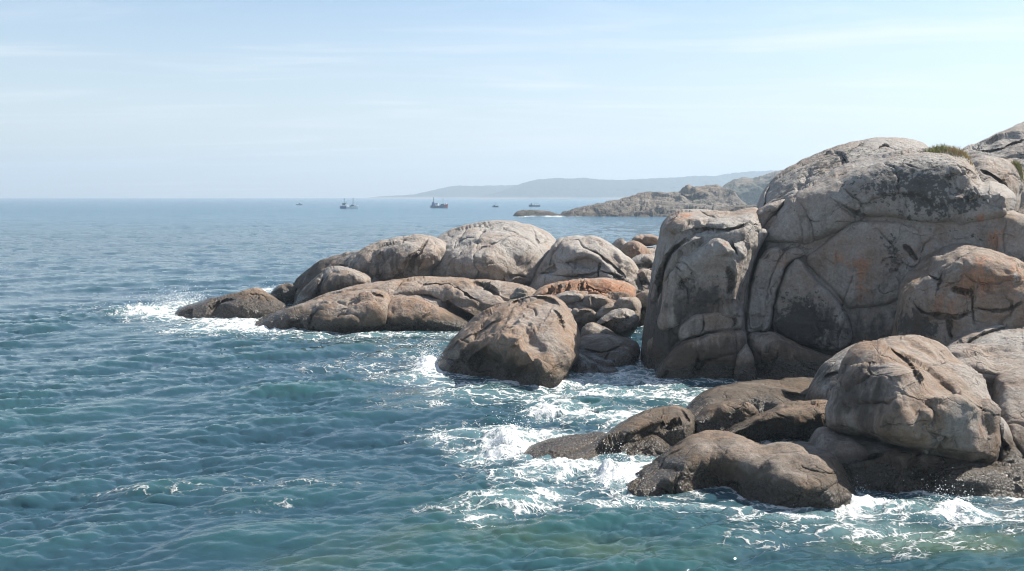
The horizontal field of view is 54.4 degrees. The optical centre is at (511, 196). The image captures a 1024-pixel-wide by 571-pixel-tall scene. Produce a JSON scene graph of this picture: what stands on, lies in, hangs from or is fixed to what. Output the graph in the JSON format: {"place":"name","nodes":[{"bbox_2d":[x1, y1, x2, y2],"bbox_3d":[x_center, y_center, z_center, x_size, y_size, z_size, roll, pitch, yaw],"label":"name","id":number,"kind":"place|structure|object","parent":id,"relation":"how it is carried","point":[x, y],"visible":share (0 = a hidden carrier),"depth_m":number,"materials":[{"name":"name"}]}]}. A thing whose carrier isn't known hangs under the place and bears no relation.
{"place":"outdoors","nodes":[
{"label":"outdoors","id":0,"kind":"place"},
{"bbox_2d":[0,198,1023,570],"bbox_3d":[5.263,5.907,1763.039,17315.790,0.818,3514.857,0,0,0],"label":"sea","id":1,"kind":"structure","parent":0,"point":[150,438],"depth_m":24.59,"materials":[{"name":"liquid"}]},
{"bbox_2d":[175,287,285,318],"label":"tidal rock","id":2,"kind":"object","parent":1,"relation":"in","point":[256,302],"visible":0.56,"depth_m":48.83,"materials":[{"name":"stone"}]},
{"bbox_2d":[270,283,297,302],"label":"boulder","id":3,"kind":"object","parent":1,"relation":"on","point":[285,292],"visible":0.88,"depth_m":55.28,"materials":[{"name":"stone"}]},
{"bbox_2d":[340,198,358,208],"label":"fishing boat","id":4,"kind":"object","parent":1,"relation":"on","point":[344,206],"visible":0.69,"depth_m":482.55,"materials":[{"name":"white paint"}]},
{"bbox_2d":[254,220,555,333],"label":"granite outcrop","id":5,"kind":"object","parent":1,"relation":"in","point":[459,278],"visible":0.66,"depth_m":50.24,"materials":[{"name":"grey stone"}]},
{"bbox_2d":[509,287,527,299],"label":"boulder","id":6,"kind":"object","parent":5,"relation":"on","point":[519,292],"visible":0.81,"depth_m":41.47,"materials":[{"name":"stone"}]},
{"bbox_2d":[430,197,447,207],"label":"trawler","id":7,"kind":"object","parent":1,"relation":"on","point":[434,205],"visible":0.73,"depth_m":507.23,"materials":[{"name":"grey paint"}]},
{"bbox_2d":[437,295,580,387],"bbox_3d":[-0.256,5.822,34.621,5.356,4.382,8.238,0,0,0],"label":"slanted boulder","id":8,"kind":"object","parent":1,"relation":"in","point":[530,340],"visible":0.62,"depth_m":33.06,"materials":[{"name":"stone"}]},
{"bbox_2d":[513,210,561,215],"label":"rocky islet","id":9,"kind":"object","parent":1,"relation":"in","point":[536,213],"visible":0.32,"depth_m":304.75,"materials":[{"name":"grey stone"}]},
{"bbox_2d":[92,278,1014,538],"bbox_3d":[-8.119,5.122,37.687,13.599,1.696,52.241,0,0,-28],"label":"sea spray","id":10,"kind":"object","parent":1,"relation":"on","point":[536,423],"visible":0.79,"depth_m":23.68,"materials":[{"name":"white liquid"}]},
{"bbox_2d":[533,277,641,331],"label":"fractured ledge","id":11,"kind":"object","parent":1,"relation":"in","point":[587,300],"visible":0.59,"depth_m":43.46,"materials":[{"name":"stone"}]},
{"bbox_2d":[529,235,640,293],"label":"domed boulder","id":12,"kind":"object","parent":11,"relation":"on","point":[567,258],"visible":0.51,"depth_m":50.63,"materials":[{"name":"stone"}]},
{"bbox_2d":[571,333,639,372],"bbox_3d":[3.370,6.080,36.062,2.795,1.821,5.508,0,0,0],"label":"boulder","id":13,"kind":"object","parent":1,"relation":"in","point":[602,353],"visible":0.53,"depth_m":35.41,"materials":[{"name":"stone"}]},
{"bbox_2d":[580,322,631,339],"bbox_3d":[3.770,5.591,39.441,2.151,1.195,1.951,0,0,0],"label":"boulder","id":14,"kind":"object","parent":1,"relation":"in","point":[590,328],"visible":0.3,"depth_m":38.82,"materials":[{"name":"stone"}]},
{"bbox_2d":[523,405,694,459],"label":"pointed slab","id":15,"kind":"structure","parent":1,"relation":"in","point":[656,432],"depth_m":23.56,"materials":[{"name":"stone"}]},
{"bbox_2d":[597,308,638,337],"bbox_3d":[4.239,5.218,40.746,1.844,1.440,2.805,0,0,0],"label":"boulder","id":16,"kind":"object","parent":1,"relation":"in","point":[623,322],"visible":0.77,"depth_m":39.60,"materials":[{"name":"stone"}]},
{"bbox_2d":[636,291,648,325],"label":"boulder","id":17,"kind":"object","parent":1,"relation":"in","point":[641,296],"visible":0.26,"depth_m":45.65,"materials":[{"name":"stone"}]},
{"bbox_2d":[560,184,756,216],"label":"rocky headland","id":18,"kind":"structure","parent":1,"relation":"in","point":[688,196],"depth_m":313.33,"materials":[{"name":"grey stone"}]},
{"bbox_2d":[626,430,857,508],"bbox_3d":[4.811,6.329,21.088,4.939,2.412,3.941,0,0,23],"label":"front rock","id":19,"kind":"object","parent":1,"relation":"in","point":[793,474],"visible":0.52,"depth_m":20.05,"materials":[{"name":"stone"}]},
{"bbox_2d":[687,376,827,441],"bbox_3d":[6.871,6.236,27.575,4.165,2.297,8.653,0,0,20],"label":"stepped ledge","id":20,"kind":"object","parent":1,"relation":"in","point":[760,410],"visible":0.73,"depth_m":25.08,"materials":[{"name":"stone"}]},
{"bbox_2d":[805,343,855,400],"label":"leaning slab","id":21,"kind":"structure","parent":1,"relation":"in","point":[824,381],"depth_m":26.69,"materials":[{"name":"stone"}]},
{"bbox_2d":[808,426,1023,497],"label":"rock shelf","id":22,"kind":"object","parent":1,"relation":"in","point":[875,465],"visible":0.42,"depth_m":20.28,"materials":[{"name":"stone"}]},
{"bbox_2d":[825,335,1000,463],"bbox_3d":[9.123,4.644,22.844,3.609,2.901,7.142,0,0,20],"label":"front boulder","id":23,"kind":"object","parent":22,"relation":"on","point":[919,394],"visible":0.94,"depth_m":20.59,"materials":[{"name":"stone"}]},
{"bbox_2d":[946,325,1023,463],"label":"sloping rock","id":24,"kind":"object","parent":22,"relation":"on","point":[994,355],"visible":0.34,"depth_m":24.95,"materials":[{"name":"stone"}]},
{"bbox_2d":[998,417,1012,460],"bbox_3d":[10.998,5.586,22.292,0.513,1.417,2.071,0,0,31],"label":"rock chock","id":25,"kind":"object","parent":22,"relation":"on","point":[1006,439],"visible":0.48,"depth_m":21.55,"materials":[{"name":"stone"}]},
{"bbox_2d":[0,0,1023,197],"label":"sky","id":26,"kind":"structure","parent":0,"point":[99,98],"materials":[{"name":"blue"}]},
{"bbox_2d":[368,170,776,198],"bbox_3d":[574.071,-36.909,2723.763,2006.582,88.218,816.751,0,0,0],"label":"hills","id":27,"kind":"structure","parent":0,"point":[570,188],"depth_m":2470.97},
{"bbox_2d":[647,247,655,255],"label":"rock bank","id":28,"kind":"object","parent":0,"point":[652,250],"depth_m":63.45,"materials":[{"name":"stone"}]},
{"bbox_2d":[612,238,626,249],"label":"boulder","id":29,"kind":"object","parent":28,"relation":"on","point":[619,243],"visible":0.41,"depth_m":62.32,"materials":[{"name":"stone"}]},
{"bbox_2d":[621,240,651,258],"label":"boulder","id":30,"kind":"object","parent":28,"relation":"on","point":[631,249],"visible":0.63,"depth_m":59.05,"materials":[{"name":"stone"}]},
{"bbox_2d":[632,254,654,270],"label":"boulder","id":31,"kind":"object","parent":28,"relation":"on","point":[641,261],"visible":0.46,"depth_m":56.17,"materials":[{"name":"stone"}]},
{"bbox_2d":[631,234,657,245],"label":"boulder","id":32,"kind":"object","parent":28,"relation":"on","point":[648,239],"visible":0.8,"depth_m":65.15,"materials":[{"name":"stone"}]},
{"bbox_2d":[723,170,782,204],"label":"blue promontory","id":33,"kind":"structure","parent":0,"point":[747,191],"depth_m":609.26,"materials":[{"name":"stone"}]},
{"bbox_2d":[640,122,1023,380],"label":"granite cliff","id":34,"kind":"structure","parent":0,"point":[803,267],"depth_m":33.21,"materials":[{"name":"grey stone"}]},
{"bbox_2d":[637,268,650,292],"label":"boulder","id":35,"kind":"object","parent":34,"relation":"on","point":[644,274],"visible":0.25,"depth_m":50.74,"materials":[{"name":"stone"}]},
{"bbox_2d":[919,142,952,152],"bbox_3d":[14.934,-1.629,34.610,1.564,0.529,1.195,0,0,0],"label":"grass tuft","id":36,"kind":"object","parent":34,"relation":"on","point":[934,149],"visible":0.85,"depth_m":34.61,"materials":[{"name":"green plant"}]},
{"bbox_2d":[943,145,965,156],"bbox_3d":[15.229,-1.397,34.187,1.035,0.797,1.080,0,0,24],"label":"grass tuft","id":37,"kind":"object","parent":34,"relation":"on","point":[954,150],"visible":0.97,"depth_m":34.14,"materials":[{"name":"green plant"}]},
{"bbox_2d":[891,243,1023,345],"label":"red boulder","id":38,"kind":"object","parent":34,"relation":"on","point":[948,294],"visible":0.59,"depth_m":29.22,"materials":[{"name":"stone"}]},
{"bbox_2d":[955,150,978,178],"bbox_3d":[15.510,-1.093,34.098,1.036,1.082,0.978,0,0,0],"label":"grass tuft","id":39,"kind":"object","parent":34,"relation":"on","point":[966,155],"visible":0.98,"depth_m":34.01,"materials":[{"name":"green plant"}]},
{"bbox_2d":[1011,159,1023,181],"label":"grass tuft","id":40,"kind":"object","parent":34,"relation":"on","point":[1017,166],"visible":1,"depth_m":38.71,"materials":[{"name":"green plant"}]}
]}

